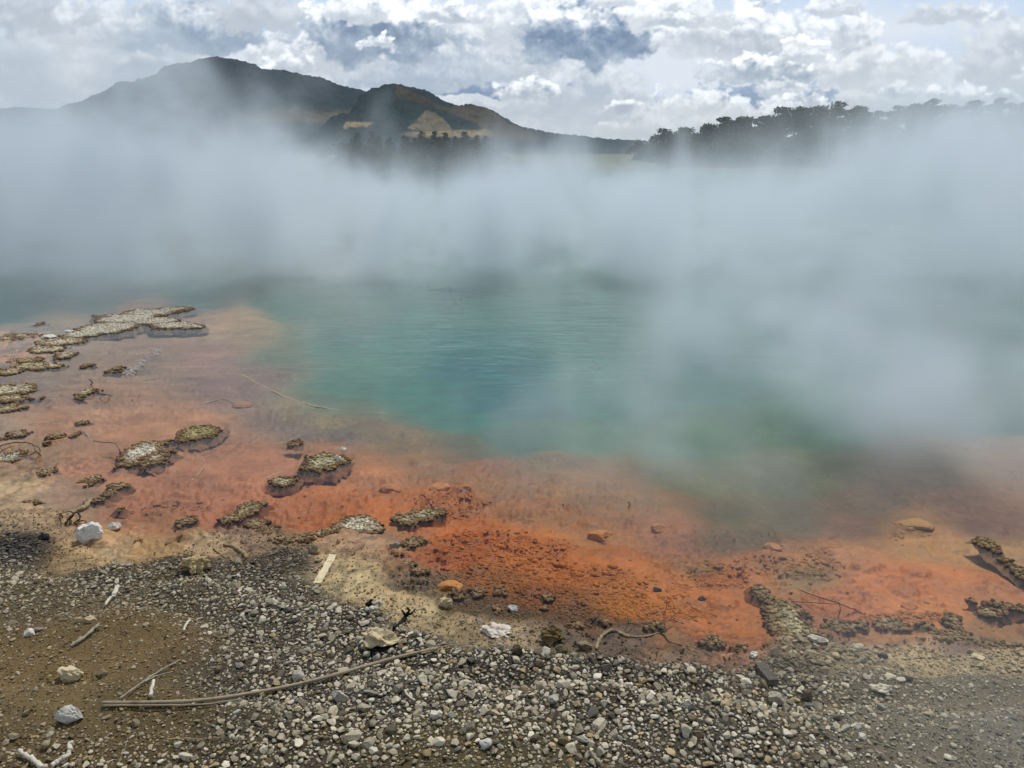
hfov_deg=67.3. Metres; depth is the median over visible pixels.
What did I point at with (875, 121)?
tree
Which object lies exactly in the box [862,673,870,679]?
pebble
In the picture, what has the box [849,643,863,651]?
flat pale rock
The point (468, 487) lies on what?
submerged rock
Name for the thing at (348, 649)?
pebble
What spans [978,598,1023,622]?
crust log
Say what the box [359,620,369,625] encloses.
pebble
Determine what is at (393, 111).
hill
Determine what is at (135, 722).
pebble
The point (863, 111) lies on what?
tree
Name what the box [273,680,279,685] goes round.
pebble
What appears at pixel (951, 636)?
crust clump
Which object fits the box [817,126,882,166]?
bush
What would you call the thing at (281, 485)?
crust islet
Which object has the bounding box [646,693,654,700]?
pebble
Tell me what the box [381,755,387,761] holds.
pebble
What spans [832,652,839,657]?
pebble
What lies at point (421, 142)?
pine tree
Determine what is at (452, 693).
pebble
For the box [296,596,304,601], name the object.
pebble
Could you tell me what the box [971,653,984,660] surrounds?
flat pale rock
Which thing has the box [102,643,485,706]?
long reed
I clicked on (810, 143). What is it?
bush
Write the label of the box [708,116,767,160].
tree
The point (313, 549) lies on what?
shell rock
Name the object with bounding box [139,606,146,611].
pebble
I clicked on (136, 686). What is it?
thin stick
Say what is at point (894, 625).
crust clump
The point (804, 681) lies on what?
pebble
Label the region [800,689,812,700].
brown rock
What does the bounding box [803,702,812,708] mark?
grey stone
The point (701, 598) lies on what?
submerged rock
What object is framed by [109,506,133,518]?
crust islet
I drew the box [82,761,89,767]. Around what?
pebble
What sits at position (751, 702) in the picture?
pebble
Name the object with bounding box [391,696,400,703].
pebble
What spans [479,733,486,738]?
pebble
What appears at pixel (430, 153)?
bush
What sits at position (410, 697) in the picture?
curved splinter
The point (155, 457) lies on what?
crust islet
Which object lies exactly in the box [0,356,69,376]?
crust reef
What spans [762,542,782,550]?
submerged rock
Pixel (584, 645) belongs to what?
wedge stone
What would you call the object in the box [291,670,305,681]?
pale rock
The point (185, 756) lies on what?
pebble
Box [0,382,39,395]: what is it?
crust islet
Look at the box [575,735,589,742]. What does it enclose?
pebble
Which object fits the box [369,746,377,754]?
pebble
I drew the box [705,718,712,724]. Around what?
pebble
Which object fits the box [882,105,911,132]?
tree
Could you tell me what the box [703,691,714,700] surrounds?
pebble
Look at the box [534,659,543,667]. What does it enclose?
pebble
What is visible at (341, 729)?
pebble
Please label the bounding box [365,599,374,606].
root knot
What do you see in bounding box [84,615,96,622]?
tan stone
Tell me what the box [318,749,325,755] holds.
pebble
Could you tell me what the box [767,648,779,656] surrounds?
pebble
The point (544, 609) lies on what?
crust clump
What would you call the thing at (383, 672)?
pebble
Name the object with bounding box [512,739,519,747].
pebble
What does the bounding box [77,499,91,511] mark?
driftwood block
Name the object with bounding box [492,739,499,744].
pebble
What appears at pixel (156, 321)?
mineral crust
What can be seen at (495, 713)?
pebble
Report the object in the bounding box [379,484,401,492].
submerged rock
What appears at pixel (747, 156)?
bush
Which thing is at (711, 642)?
crust clump
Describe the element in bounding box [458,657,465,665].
pebble
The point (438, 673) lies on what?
gravel
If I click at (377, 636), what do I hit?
tan rock
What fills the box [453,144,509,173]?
bush
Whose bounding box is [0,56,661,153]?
hill
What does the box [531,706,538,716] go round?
pebble
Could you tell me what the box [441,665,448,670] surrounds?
pebble
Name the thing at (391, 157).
bush
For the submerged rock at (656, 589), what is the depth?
3.28 m
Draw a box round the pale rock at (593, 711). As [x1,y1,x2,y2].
[588,706,598,716]
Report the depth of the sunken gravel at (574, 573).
3.35 m
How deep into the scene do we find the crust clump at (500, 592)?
3.20 m
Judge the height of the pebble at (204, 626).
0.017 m
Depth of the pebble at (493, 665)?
2.64 m
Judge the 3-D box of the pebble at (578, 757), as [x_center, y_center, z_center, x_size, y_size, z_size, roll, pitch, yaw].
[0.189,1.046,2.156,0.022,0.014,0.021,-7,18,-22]
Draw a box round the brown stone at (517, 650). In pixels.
[512,644,522,655]
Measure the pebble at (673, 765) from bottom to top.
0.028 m
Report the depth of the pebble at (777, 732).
2.26 m
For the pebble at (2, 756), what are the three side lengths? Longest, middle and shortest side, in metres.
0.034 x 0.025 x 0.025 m
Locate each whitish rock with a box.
[869,683,891,695]
[883,673,896,679]
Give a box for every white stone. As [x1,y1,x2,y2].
[41,334,55,337]
[508,605,517,611]
[749,651,758,658]
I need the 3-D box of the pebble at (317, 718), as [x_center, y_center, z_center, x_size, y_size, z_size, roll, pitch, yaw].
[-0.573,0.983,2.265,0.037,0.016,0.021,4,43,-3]
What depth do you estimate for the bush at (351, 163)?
64.37 m
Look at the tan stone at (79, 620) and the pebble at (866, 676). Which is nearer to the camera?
the pebble at (866, 676)
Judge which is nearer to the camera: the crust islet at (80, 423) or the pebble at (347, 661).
the pebble at (347, 661)
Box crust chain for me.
[965,535,1023,587]
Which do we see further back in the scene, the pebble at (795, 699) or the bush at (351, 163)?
the bush at (351, 163)
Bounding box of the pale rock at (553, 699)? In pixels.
[547,694,558,703]
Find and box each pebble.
[0,753,5,761]
[8,620,17,624]
[8,733,19,739]
[19,533,25,538]
[41,740,49,749]
[52,744,60,749]
[82,755,92,759]
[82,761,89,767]
[125,570,131,577]
[131,719,139,726]
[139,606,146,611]
[164,762,171,767]
[170,584,177,589]
[174,741,181,747]
[178,752,192,760]
[200,623,207,628]
[208,762,218,767]
[211,596,217,602]
[214,665,221,672]
[215,728,223,735]
[228,629,234,635]
[229,582,239,587]
[235,557,241,564]
[235,662,243,668]
[244,587,253,592]
[250,659,257,665]
[250,713,258,720]
[254,721,263,726]
[258,615,265,623]
[258,689,266,696]
[267,731,277,737]
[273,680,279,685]
[276,669,283,677]
[277,733,285,739]
[278,757,284,764]
[280,747,288,753]
[283,607,291,612]
[285,712,291,719]
[292,730,300,735]
[294,698,306,703]
[294,738,302,747]
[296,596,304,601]
[310,605,318,611]
[311,715,322,720]
[317,633,326,637]
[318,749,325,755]
[327,705,337,715]
[327,718,335,725]
[327,750,334,761]
[328,634,334,641]
[335,607,341,613]
[336,726,344,731]
[338,667,348,671]
[343,646,352,654]
[343,657,350,664]
[345,680,355,690]
[346,730,361,740]
[347,740,359,747]
[349,716,355,721]
[351,753,359,760]
[356,636,363,640]
[357,703,370,711]
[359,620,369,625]
[360,737,374,749]
[363,651,369,656]
[366,698,374,702]
[368,690,377,695]
[368,719,377,726]
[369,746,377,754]
[372,653,379,661]
[374,611,382,616]
[378,669,387,675]
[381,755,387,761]
[386,723,396,734]
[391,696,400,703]
[394,684,403,692]
[398,639,406,643]
[399,627,407,632]
[402,734,409,741]
[413,709,421,717]
[415,704,422,709]
[417,675,427,684]
[421,748,430,756]
[425,640,435,647]
[432,737,445,746]
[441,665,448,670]
[447,689,456,697]
[451,738,459,745]
[456,700,465,707]
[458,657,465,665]
[459,680,469,686]
[464,720,474,729]
[466,690,474,698]
[466,733,473,739]
[467,657,474,662]
[477,645,485,650]
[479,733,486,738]
[480,706,489,715]
[490,662,497,668]
[491,710,500,715]
[491,748,498,753]
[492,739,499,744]
[505,695,512,701]
[510,685,518,689]
[512,656,519,662]
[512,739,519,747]
[519,685,527,692]
[524,706,530,712]
[529,734,537,741]
[531,698,538,704]
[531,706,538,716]
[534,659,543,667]
[536,681,544,689]
[542,646,549,654]
[543,748,548,754]
[548,742,555,748]
[556,680,570,687]
[558,736,568,745]
[558,749,562,758]
[560,716,566,722]
[562,711,568,716]
[565,742,576,755]
[565,758,574,767]
[569,652,576,656]
[569,672,576,679]
[573,700,580,706]
[574,723,583,733]
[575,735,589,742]
[575,753,582,760]
[577,690,586,694]
[588,655,597,663]
[588,758,596,765]
[592,717,605,731]
[593,673,601,680]
[596,746,604,756]
[600,700,606,707]
[601,664,608,671]
[608,728,617,737]
[613,659,619,666]
[621,712,628,716]
[625,682,632,687]
[638,677,646,683]
[638,693,644,701]
[645,752,652,757]
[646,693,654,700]
[647,700,658,706]
[650,714,659,718]
[653,682,661,690]
[662,693,673,698]
[666,747,675,756]
[669,763,678,767]
[681,723,691,737]
[687,666,695,673]
[687,741,693,747]
[690,736,696,744]
[693,730,704,737]
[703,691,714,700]
[703,761,713,766]
[704,705,711,712]
[704,738,712,747]
[705,678,711,685]
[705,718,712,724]
[710,699,720,703]
[717,663,726,670]
[720,699,730,706]
[721,716,728,725]
[723,731,730,738]
[725,762,732,767]
[731,747,743,757]
[740,678,751,684]
[747,699,757,706]
[748,673,755,678]
[748,727,756,734]
[757,712,764,719]
[758,704,764,710]
[761,679,767,687]
[764,755,771,763]
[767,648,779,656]
[774,729,780,735]
[777,671,786,674]
[777,711,785,716]
[782,704,790,710]
[782,728,792,736]
[786,700,793,703]
[789,697,799,701]
[790,723,799,730]
[791,752,800,759]
[794,633,804,641]
[795,745,802,754]
[800,679,808,683]
[804,649,816,656]
[805,720,810,729]
[809,734,815,741]
[811,714,820,721]
[812,701,822,709]
[814,754,821,761]
[816,659,825,665]
[819,667,829,673]
[820,760,827,767]
[831,747,838,754]
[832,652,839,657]
[833,648,843,652]
[833,714,841,719]
[834,692,840,699]
[841,682,848,688]
[841,723,849,731]
[842,753,851,761]
[851,723,861,728]
[858,655,867,662]
[858,732,866,739]
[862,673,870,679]
[864,666,873,670]
[877,703,885,710]
[924,711,934,715]
[943,753,951,759]
[949,725,958,730]
[995,729,1002,735]
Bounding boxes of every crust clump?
[267,532,317,544]
[309,528,338,537]
[402,559,431,576]
[448,587,465,600]
[467,584,487,599]
[492,585,508,597]
[492,604,503,614]
[539,604,549,612]
[540,594,555,604]
[564,619,584,629]
[590,615,612,627]
[642,619,666,633]
[697,634,726,650]
[727,643,748,652]
[820,617,870,636]
[872,617,913,634]
[911,620,944,634]
[932,628,981,645]
[938,611,963,630]
[963,597,977,609]
[972,605,1011,625]
[976,636,1023,648]
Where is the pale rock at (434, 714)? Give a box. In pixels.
[430,710,441,719]
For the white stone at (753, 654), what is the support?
on the ground
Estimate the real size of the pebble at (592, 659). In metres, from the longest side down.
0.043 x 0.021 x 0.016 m
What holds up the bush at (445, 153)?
on the ground
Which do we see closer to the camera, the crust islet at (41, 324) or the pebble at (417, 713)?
the pebble at (417, 713)
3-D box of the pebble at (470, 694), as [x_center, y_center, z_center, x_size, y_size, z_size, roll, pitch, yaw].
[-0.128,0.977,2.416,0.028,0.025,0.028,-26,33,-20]
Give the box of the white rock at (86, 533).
[74,521,103,544]
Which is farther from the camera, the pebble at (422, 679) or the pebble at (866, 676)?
the pebble at (866, 676)
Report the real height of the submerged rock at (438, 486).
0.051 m
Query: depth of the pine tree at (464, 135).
152.07 m
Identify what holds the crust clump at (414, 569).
on the ground
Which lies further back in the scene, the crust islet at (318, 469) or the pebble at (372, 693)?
the crust islet at (318, 469)
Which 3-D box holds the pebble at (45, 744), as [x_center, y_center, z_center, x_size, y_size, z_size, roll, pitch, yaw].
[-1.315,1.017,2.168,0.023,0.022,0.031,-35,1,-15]
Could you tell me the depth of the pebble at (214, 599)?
2.98 m
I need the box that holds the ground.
[0,154,1023,767]
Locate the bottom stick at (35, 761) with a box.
[17,748,47,767]
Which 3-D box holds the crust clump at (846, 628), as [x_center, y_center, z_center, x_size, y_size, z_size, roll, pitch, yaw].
[1.293,0.952,2.988,0.210,0.066,0.126,0,17,0]
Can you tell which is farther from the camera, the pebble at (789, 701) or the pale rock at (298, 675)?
the pale rock at (298, 675)
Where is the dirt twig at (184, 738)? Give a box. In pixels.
[167,738,204,739]
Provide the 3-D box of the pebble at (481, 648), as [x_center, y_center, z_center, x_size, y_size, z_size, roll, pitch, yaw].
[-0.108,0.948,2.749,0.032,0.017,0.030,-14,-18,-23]
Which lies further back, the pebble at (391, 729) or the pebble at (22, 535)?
the pebble at (22, 535)
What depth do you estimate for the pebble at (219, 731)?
2.22 m
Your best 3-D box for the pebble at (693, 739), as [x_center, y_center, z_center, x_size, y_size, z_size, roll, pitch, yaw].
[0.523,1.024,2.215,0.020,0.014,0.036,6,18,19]
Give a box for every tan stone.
[75,617,83,622]
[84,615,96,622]
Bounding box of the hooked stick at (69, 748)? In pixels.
[50,740,73,767]
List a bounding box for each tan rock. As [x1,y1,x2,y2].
[57,665,83,682]
[361,627,399,647]
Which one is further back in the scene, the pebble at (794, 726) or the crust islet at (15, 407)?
the crust islet at (15, 407)
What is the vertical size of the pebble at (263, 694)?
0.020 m
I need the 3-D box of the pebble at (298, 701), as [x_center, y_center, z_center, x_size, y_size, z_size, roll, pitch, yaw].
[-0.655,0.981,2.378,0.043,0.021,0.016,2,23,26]
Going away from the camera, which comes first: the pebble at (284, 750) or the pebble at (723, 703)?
the pebble at (284, 750)
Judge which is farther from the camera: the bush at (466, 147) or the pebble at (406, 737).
the bush at (466, 147)
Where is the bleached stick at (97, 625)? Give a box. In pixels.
[69,623,99,646]
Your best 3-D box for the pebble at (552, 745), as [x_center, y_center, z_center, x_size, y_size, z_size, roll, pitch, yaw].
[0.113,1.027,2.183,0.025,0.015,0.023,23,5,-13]
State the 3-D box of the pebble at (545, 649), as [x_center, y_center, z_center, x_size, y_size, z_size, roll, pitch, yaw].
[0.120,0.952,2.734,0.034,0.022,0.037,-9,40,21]
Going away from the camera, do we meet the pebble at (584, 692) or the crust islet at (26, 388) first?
the pebble at (584, 692)
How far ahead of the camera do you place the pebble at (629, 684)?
2.50 m
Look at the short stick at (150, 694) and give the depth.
2.39 m
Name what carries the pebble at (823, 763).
on the ground
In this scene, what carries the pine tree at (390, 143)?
on the ground
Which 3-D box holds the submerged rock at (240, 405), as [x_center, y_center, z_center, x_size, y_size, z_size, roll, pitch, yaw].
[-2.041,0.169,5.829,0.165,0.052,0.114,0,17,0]
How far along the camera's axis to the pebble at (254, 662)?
2.57 m
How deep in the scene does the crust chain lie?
3.48 m
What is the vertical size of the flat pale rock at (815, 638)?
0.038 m
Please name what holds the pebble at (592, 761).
on the ground
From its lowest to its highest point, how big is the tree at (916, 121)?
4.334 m
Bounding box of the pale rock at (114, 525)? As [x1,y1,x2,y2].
[106,522,121,529]
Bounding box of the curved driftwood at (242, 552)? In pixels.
[223,543,249,559]
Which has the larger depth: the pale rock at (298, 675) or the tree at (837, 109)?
the tree at (837, 109)
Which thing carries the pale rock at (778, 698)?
on the ground
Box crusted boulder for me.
[178,554,210,574]
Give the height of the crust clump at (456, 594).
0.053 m
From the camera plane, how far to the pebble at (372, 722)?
2.26 m
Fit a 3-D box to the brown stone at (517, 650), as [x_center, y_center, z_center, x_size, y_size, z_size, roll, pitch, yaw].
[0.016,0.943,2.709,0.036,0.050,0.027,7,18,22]
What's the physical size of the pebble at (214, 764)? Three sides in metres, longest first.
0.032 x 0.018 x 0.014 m
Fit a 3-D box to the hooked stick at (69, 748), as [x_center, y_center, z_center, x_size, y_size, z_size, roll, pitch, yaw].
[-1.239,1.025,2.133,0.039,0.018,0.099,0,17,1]
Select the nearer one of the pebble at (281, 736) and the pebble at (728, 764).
the pebble at (728, 764)
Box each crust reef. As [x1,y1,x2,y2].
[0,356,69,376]
[26,337,90,361]
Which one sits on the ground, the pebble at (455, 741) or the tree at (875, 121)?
the pebble at (455, 741)
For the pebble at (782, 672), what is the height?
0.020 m
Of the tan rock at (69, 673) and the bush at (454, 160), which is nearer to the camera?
the tan rock at (69, 673)
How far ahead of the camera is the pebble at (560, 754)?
2.15 m
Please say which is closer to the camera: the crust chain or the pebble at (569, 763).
the pebble at (569, 763)
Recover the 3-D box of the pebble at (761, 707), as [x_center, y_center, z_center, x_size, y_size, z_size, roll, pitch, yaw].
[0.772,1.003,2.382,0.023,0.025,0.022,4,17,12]
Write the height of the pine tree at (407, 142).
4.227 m
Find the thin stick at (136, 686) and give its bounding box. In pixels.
[119,659,180,699]
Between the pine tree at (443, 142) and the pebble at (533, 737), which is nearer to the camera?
the pebble at (533, 737)
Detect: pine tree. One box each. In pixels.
[353,133,362,147]
[366,131,377,146]
[376,135,383,149]
[383,139,390,149]
[388,137,394,150]
[400,135,406,147]
[403,136,411,151]
[417,131,426,147]
[424,139,429,146]
[428,130,439,147]
[440,137,448,147]
[442,132,451,146]
[451,136,458,147]
[456,137,464,147]
[459,131,470,146]
[482,135,488,142]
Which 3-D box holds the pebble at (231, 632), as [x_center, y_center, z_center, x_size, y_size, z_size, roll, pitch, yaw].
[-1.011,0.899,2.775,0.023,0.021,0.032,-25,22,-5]
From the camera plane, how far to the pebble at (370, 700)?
2.37 m
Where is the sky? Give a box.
[0,0,1023,140]
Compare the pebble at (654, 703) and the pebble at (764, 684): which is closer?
the pebble at (654, 703)
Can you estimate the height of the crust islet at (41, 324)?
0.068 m
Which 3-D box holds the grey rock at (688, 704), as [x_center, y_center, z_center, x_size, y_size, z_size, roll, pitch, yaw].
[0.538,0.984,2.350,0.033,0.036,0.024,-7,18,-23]
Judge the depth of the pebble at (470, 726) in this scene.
2.24 m
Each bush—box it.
[314,143,355,165]
[329,149,357,166]
[337,144,387,173]
[344,149,392,171]
[358,150,397,169]
[374,150,399,170]
[376,147,430,174]
[402,146,453,173]
[407,147,443,165]
[427,147,446,168]
[432,148,474,170]
[433,147,458,167]
[451,142,508,174]
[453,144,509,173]
[456,145,500,169]
[646,143,689,168]
[654,133,707,167]
[680,143,716,167]
[703,139,742,167]
[716,133,769,167]
[732,128,789,166]
[743,129,793,165]
[776,128,844,167]
[777,138,801,156]
[805,124,856,165]
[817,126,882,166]
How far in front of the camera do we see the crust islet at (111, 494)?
4.13 m
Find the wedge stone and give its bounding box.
[577,640,592,650]
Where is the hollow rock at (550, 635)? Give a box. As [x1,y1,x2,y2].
[539,625,565,644]
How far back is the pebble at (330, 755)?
2.12 m
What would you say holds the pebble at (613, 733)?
on the ground
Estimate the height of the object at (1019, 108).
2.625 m
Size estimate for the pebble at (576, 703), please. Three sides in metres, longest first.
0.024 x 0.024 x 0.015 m
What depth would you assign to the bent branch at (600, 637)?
2.90 m
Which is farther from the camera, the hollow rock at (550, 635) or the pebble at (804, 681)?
the hollow rock at (550, 635)
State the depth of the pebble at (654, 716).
2.31 m
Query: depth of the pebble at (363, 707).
2.33 m
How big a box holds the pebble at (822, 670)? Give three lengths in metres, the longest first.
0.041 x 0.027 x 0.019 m
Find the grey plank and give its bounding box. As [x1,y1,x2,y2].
[755,662,778,684]
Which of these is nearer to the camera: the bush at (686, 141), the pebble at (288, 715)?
the pebble at (288, 715)
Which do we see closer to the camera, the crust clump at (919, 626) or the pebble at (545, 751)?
the pebble at (545, 751)
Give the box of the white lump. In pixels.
[480,622,510,637]
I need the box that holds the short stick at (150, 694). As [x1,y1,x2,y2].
[148,679,154,697]
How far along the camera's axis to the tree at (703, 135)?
87.19 m
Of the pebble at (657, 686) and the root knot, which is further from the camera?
the root knot
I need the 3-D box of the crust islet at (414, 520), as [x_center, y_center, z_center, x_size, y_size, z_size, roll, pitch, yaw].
[-0.469,0.686,3.869,0.286,0.069,0.241,0,17,0]
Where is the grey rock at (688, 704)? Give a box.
[682,700,693,710]
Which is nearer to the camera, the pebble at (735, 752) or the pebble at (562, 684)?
the pebble at (735, 752)
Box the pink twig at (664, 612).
[641,598,683,623]
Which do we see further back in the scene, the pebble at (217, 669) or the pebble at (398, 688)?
the pebble at (217, 669)
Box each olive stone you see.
[555,644,566,652]
[571,657,581,664]
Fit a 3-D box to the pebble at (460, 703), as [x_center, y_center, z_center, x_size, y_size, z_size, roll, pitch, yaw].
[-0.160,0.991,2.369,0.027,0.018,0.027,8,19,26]
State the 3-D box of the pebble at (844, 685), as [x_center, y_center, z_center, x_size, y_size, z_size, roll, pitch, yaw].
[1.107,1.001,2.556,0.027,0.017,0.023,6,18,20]
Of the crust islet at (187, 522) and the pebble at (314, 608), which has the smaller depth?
the pebble at (314, 608)
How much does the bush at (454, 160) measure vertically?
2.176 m
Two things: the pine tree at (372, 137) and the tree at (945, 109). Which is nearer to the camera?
the tree at (945, 109)
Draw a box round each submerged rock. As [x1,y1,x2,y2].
[233,401,252,408]
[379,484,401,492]
[429,482,450,490]
[437,580,462,591]
[462,485,471,490]
[587,530,612,542]
[651,523,666,532]
[653,587,661,591]
[698,596,705,600]
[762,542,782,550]
[894,517,934,529]
[901,602,917,609]
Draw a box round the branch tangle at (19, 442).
[0,441,41,457]
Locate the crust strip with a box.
[0,332,43,340]
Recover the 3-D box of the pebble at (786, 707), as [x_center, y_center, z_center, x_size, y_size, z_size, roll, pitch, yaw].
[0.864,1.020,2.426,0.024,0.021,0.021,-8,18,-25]
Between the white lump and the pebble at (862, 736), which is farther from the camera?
the white lump
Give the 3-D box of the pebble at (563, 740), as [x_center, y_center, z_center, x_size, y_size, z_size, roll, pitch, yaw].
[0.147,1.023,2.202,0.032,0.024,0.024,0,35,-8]
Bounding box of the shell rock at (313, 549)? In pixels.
[307,544,319,553]
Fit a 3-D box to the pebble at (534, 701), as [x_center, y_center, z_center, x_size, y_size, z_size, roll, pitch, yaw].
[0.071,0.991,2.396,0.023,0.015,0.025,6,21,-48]
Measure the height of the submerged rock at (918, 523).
0.046 m
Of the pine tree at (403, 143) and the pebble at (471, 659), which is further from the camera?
the pine tree at (403, 143)
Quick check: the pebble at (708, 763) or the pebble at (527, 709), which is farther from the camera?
the pebble at (527, 709)
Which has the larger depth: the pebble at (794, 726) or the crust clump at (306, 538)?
the crust clump at (306, 538)
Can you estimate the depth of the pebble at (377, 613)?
2.96 m
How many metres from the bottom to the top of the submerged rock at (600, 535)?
0.060 m
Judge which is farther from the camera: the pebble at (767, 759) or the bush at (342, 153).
the bush at (342, 153)
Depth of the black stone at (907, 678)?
2.57 m
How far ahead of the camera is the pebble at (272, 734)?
2.20 m
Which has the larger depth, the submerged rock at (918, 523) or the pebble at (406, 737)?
the submerged rock at (918, 523)
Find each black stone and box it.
[37,533,49,539]
[877,653,887,658]
[904,676,912,680]
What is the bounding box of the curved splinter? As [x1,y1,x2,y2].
[404,689,415,700]
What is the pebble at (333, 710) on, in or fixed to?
on the ground
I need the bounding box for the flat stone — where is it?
[33,627,43,631]
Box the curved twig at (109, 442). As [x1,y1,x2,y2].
[93,440,120,453]
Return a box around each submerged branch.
[190,456,204,480]
[200,398,246,408]
[241,374,383,412]
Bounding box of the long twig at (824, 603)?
[790,584,862,617]
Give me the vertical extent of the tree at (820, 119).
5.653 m
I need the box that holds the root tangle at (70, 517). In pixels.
[59,511,86,524]
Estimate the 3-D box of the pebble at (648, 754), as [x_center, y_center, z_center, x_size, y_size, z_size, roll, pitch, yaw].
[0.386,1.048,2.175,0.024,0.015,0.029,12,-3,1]
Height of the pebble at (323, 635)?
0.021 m
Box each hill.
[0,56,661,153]
[255,83,654,153]
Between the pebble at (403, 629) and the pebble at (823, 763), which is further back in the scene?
the pebble at (403, 629)
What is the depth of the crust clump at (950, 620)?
3.00 m
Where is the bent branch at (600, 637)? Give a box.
[595,626,711,656]
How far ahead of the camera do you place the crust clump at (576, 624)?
2.97 m
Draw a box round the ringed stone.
[389,542,399,548]
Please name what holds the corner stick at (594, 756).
on the ground
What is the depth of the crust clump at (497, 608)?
3.07 m
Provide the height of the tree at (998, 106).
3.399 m
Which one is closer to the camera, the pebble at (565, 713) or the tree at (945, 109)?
the pebble at (565, 713)
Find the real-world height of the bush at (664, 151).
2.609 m
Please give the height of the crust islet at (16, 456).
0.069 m
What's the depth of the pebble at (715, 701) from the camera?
2.38 m
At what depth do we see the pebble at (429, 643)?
2.73 m
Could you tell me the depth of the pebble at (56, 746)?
2.16 m
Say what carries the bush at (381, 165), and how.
on the ground
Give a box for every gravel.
[0,507,1023,767]
[16,345,1022,653]
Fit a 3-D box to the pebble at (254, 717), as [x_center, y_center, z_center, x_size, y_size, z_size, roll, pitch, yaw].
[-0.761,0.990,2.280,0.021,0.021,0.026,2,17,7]
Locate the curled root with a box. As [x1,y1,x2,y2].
[365,599,382,611]
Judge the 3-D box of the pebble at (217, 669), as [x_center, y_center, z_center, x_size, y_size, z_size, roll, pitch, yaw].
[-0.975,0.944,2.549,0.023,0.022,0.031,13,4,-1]
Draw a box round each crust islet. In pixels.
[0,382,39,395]
[0,393,45,404]
[0,403,29,413]
[0,429,33,440]
[0,449,28,462]
[22,499,45,504]
[30,321,49,326]
[36,466,59,477]
[42,433,66,446]
[68,430,82,439]
[72,388,106,403]
[74,420,92,426]
[77,473,105,487]
[78,363,97,369]
[83,481,137,507]
[102,365,128,377]
[108,439,183,476]
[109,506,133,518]
[170,424,230,451]
[171,515,200,531]
[213,500,281,535]
[264,475,303,496]
[286,439,305,450]
[297,451,355,485]
[330,513,385,534]
[389,506,447,532]
[390,535,431,557]
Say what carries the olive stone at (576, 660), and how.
on the ground
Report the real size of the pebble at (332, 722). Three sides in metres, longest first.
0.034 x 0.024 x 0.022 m
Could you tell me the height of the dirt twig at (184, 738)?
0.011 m
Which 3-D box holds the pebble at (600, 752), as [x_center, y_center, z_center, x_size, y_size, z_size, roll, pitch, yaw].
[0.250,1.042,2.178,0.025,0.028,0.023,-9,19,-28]
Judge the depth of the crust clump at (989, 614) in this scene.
3.04 m
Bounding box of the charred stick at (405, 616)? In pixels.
[392,607,414,628]
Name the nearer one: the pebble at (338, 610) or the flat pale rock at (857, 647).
the flat pale rock at (857, 647)
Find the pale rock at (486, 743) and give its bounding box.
[479,738,491,749]
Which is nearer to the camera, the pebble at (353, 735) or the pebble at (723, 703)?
the pebble at (353, 735)
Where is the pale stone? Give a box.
[96,668,107,677]
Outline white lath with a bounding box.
[313,554,336,584]
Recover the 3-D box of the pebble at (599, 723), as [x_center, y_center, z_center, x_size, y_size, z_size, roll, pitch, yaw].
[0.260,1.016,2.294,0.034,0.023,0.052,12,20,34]
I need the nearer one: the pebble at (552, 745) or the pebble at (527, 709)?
the pebble at (552, 745)
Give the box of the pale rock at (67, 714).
[54,705,83,724]
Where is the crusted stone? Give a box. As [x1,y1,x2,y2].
[439,597,452,608]
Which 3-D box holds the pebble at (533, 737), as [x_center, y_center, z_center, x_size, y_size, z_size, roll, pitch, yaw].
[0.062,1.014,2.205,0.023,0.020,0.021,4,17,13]
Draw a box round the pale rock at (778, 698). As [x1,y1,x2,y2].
[768,691,787,705]
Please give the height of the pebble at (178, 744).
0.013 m
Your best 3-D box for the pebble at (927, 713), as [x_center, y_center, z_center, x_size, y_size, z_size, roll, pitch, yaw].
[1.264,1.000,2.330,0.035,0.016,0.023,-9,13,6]
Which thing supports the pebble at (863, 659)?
on the ground
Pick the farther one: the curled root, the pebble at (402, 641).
the curled root
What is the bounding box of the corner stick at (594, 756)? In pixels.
[588,749,602,764]
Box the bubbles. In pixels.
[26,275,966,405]
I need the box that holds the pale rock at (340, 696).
[332,690,348,702]
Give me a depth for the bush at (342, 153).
66.15 m
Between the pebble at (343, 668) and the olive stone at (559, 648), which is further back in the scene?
the olive stone at (559, 648)
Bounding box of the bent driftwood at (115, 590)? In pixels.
[104,584,119,605]
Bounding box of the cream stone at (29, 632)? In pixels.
[23,628,34,636]
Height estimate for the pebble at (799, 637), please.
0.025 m
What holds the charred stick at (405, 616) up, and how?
on the ground
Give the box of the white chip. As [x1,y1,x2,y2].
[182,619,190,631]
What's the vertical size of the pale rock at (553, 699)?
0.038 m
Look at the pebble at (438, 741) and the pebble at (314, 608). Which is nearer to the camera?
the pebble at (438, 741)
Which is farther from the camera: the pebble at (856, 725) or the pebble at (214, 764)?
the pebble at (856, 725)
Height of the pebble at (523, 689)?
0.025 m
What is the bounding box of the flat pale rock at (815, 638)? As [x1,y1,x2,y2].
[807,634,828,643]
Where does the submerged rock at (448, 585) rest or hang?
on the ground
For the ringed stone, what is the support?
on the crust islet at (412, 542)
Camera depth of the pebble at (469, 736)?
2.20 m

